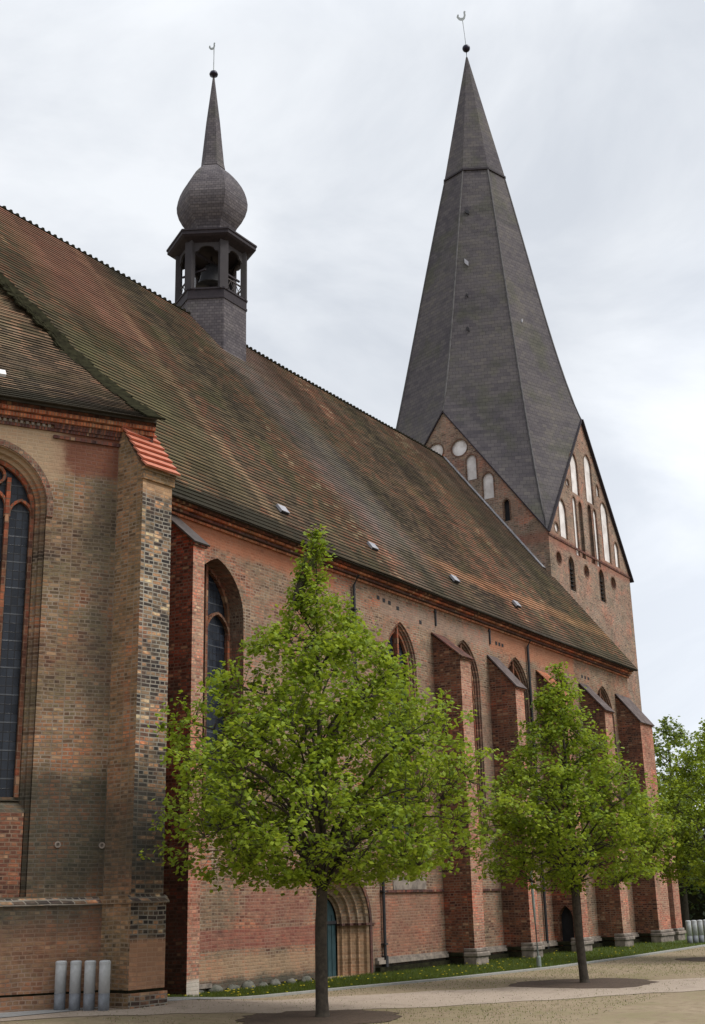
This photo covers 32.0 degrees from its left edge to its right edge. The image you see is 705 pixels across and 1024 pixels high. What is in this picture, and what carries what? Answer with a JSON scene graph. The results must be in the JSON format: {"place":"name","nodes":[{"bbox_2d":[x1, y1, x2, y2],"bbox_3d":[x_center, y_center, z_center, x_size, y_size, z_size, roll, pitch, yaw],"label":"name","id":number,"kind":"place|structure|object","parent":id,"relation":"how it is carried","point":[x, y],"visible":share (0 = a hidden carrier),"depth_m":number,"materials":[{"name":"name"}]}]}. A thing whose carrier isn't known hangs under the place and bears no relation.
{"place":"outdoors","nodes":[
{"label":"outdoors","id":0,"kind":"place"},
{"bbox_2d":[0,998,213,1017],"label":"pavement","id":1,"kind":"structure","parent":0,"point":[11,1014],"depth_m":27.00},
{"bbox_2d":[54,960,66,1009],"bbox_3d":[-6.538,10.645,27.544,0.258,1.154,0.258,-12,-20,31],"label":"bollard","id":2,"kind":"object","parent":1,"relation":"on","point":[60,985],"visible":0.94,"depth_m":27.47,"materials":[{"name":"grey paint"}]},
{"bbox_2d":[68,960,81,1010],"bbox_3d":[-6.184,10.608,27.453,0.258,1.154,0.258,-12,-20,31],"label":"bollard","id":3,"kind":"object","parent":1,"relation":"on","point":[75,984],"visible":0.96,"depth_m":27.38,"materials":[{"name":"grey paint"}]},
{"bbox_2d":[83,960,95,1010],"bbox_3d":[-5.845,10.570,27.360,0.258,1.154,0.258,-12,-20,31],"label":"bollard","id":4,"kind":"object","parent":1,"relation":"on","point":[89,986],"visible":0.97,"depth_m":27.28,"materials":[{"name":"grey paint"}]},
{"bbox_2d":[98,960,110,1010],"bbox_3d":[-5.497,10.531,27.261,0.258,1.154,0.258,-12,-20,31],"label":"bollard","id":5,"kind":"object","parent":1,"relation":"on","point":[104,986],"visible":0.96,"depth_m":27.18,"materials":[{"name":"grey paint"}]},
{"bbox_2d":[0,940,704,1023],"bbox_3d":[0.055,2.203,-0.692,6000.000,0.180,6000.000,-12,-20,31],"label":"ground","id":6,"kind":"structure","parent":0,"point":[686,1007],"depth_m":27.46,"materials":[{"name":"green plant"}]},
{"bbox_2d":[235,1009,401,1023],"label":"soil bed","id":7,"kind":"object","parent":6,"relation":"on","point":[353,1016],"visible":0.94,"depth_m":25.94,"materials":[{"name":"brown soil"}]},
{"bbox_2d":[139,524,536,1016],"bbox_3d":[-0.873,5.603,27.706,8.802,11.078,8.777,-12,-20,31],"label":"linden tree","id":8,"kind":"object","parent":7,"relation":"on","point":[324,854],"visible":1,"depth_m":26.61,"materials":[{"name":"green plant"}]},
{"bbox_2d":[0,11,685,1012],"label":"church","id":9,"kind":"structure","parent":6,"relation":"on","point":[184,471],"depth_m":44.23,"materials":[{"name":"brick"}]},
{"bbox_2d":[201,558,243,831],"bbox_3d":[-4.311,5.593,36.677,0.660,8.620,2.600,-12,-20,31],"label":"window","id":10,"kind":"structure","parent":9,"relation":"in","point":[223,612],"depth_m":38.10,"materials":[{"name":"glass"}]},
{"bbox_2d":[386,622,421,839],"bbox_3d":[1.750,8.240,45.380,0.360,8.500,2.200,-12,-20,31],"label":"window","id":11,"kind":"structure","parent":9,"relation":"in","point":[399,639],"depth_m":46.58,"materials":[{"name":"glass"}]},
{"bbox_2d":[457,640,488,843],"bbox_3d":[4.518,9.404,49.503,0.360,8.620,2.540,-12,-20,31],"label":"window","id":12,"kind":"structure","parent":9,"relation":"in","point":[476,699],"depth_m":50.73,"materials":[{"name":"glass"}]},
{"bbox_2d":[508,657,536,842],"bbox_3d":[7.178,10.578,53.447,0.360,8.620,2.540,-12,-20,31],"label":"window","id":13,"kind":"structure","parent":9,"relation":"in","point":[514,666],"depth_m":54.98,"materials":[{"name":"glass"}]},
{"bbox_2d":[555,672,582,840],"bbox_3d":[9.866,11.763,57.431,0.360,8.620,2.540,-12,-20,31],"label":"window","id":14,"kind":"structure","parent":9,"relation":"in","point":[560,672],"depth_m":58.79,"materials":[{"name":"glass"}]},
{"bbox_2d":[597,686,622,827],"bbox_3d":[12.689,13.008,61.617,0.360,8.620,2.540,-12,-20,31],"label":"window","id":15,"kind":"structure","parent":9,"relation":"in","point":[602,693],"depth_m":63.15,"materials":[{"name":"glass"}]},
{"bbox_2d":[16,955,703,1023],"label":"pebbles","id":16,"kind":"object","parent":6,"relation":"on","point":[471,1002],"visible":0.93,"depth_m":29.81,"materials":[{"name":"grey stone"}]},
{"bbox_2d":[167,944,704,998],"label":"kerb","id":17,"kind":"structure","parent":6,"relation":"on","point":[428,980],"depth_m":36.88,"materials":[{"name":"concrete"}]},
{"bbox_2d":[241,940,701,991],"bbox_3d":[6.816,16.794,46.313,5.100,0.180,42.000,-12,-20,31],"label":"grass strip","id":18,"kind":"object","parent":6,"relation":"on","point":[553,960],"depth_m":48.62,"materials":[{"name":"green plant"}]},
{"bbox_2d":[167,946,634,995],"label":"dandelions","id":19,"kind":"object","parent":18,"relation":"on","point":[356,979],"visible":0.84,"depth_m":36.62,"materials":[{"name":"plant"}]},
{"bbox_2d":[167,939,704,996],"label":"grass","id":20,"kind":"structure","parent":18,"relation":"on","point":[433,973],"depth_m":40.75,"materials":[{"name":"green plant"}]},
{"bbox_2d":[530,873,540,967],"bbox_3d":[6.281,14.013,42.368,0.239,3.372,0.152,5,-19,-20],"label":"metal post","id":21,"kind":"object","parent":18,"relation":"on","point":[538,959],"visible":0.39,"depth_m":42.33,"materials":[{"name":"grey metal"}]},
{"bbox_2d":[685,920,692,943],"bbox_3d":[15.900,19.894,58.148,0.258,1.154,0.258,-12,-20,31],"label":"bollard","id":22,"kind":"object","parent":18,"relation":"on","point":[688,931],"visible":0.94,"depth_m":58.08,"materials":[{"name":"grey paint"}]},
{"bbox_2d":[691,920,698,942],"bbox_3d":[16.243,19.963,58.393,0.258,1.154,0.258,-12,-20,31],"label":"bollard","id":23,"kind":"object","parent":18,"relation":"on","point":[694,930],"visible":0.94,"depth_m":58.32,"materials":[{"name":"grey paint"}]},
{"bbox_2d":[697,920,704,942],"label":"bollard","id":24,"kind":"object","parent":18,"relation":"on","point":[700,930],"visible":0.94,"depth_m":58.58,"materials":[{"name":"grey paint"}]},
{"bbox_2d":[702,920,704,939],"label":"bollard","id":25,"kind":"object","parent":18,"relation":"on","point":[704,928],"visible":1,"depth_m":58.90,"materials":[{"name":"grey paint"}]},
{"bbox_2d":[508,978,657,987],"bbox_3d":[6.482,13.150,34.431,3.970,0.023,4.110,-12,-20,31],"label":"soil bed","id":26,"kind":"object","parent":6,"relation":"on","point":[593,983],"visible":0.96,"depth_m":33.92,"materials":[{"name":"brown soil"}]},
{"bbox_2d":[460,659,693,982],"bbox_3d":[6.286,8.940,35.825,6.348,9.245,7.050,-12,-20,31],"label":"linden tree","id":27,"kind":"object","parent":26,"relation":"on","point":[550,835],"visible":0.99,"depth_m":34.95,"materials":[{"name":"green plant"}]},
{"bbox_2d":[675,957,704,960],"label":"soil bed","id":28,"kind":"object","parent":6,"relation":"on","point":[696,959],"visible":1,"depth_m":44.86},
{"bbox_2d":[640,718,704,889],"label":"linden tree","id":29,"kind":"object","parent":28,"relation":"on","point":[683,838],"visible":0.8,"depth_m":45.68,"materials":[{"name":"green plant"}]},
{"bbox_2d":[0,978,704,1020],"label":"path","id":30,"kind":"structure","parent":0,"point":[433,998],"depth_m":29.73,"materials":[{"name":"beige concrete"}]},
{"bbox_2d":[0,0,704,846],"label":"sky","id":31,"kind":"structure","parent":0,"point":[337,117],"materials":[{"name":"white"}]},
{"label":"lawn","id":32,"kind":"structure","parent":0,"visible":0},
{"bbox_2d":[652,714,704,929],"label":"broadleaf tree","id":33,"kind":"object","parent":32,"relation":"on","point":[667,728],"visible":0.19,"depth_m":81.19,"materials":[{"name":"green plant"}]},
{"bbox_2d":[686,864,704,922],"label":"hedge","id":34,"kind":"object","parent":32,"relation":"on","point":[696,903],"visible":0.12,"depth_m":90.34,"materials":[{"name":"green plant"}]}
]}

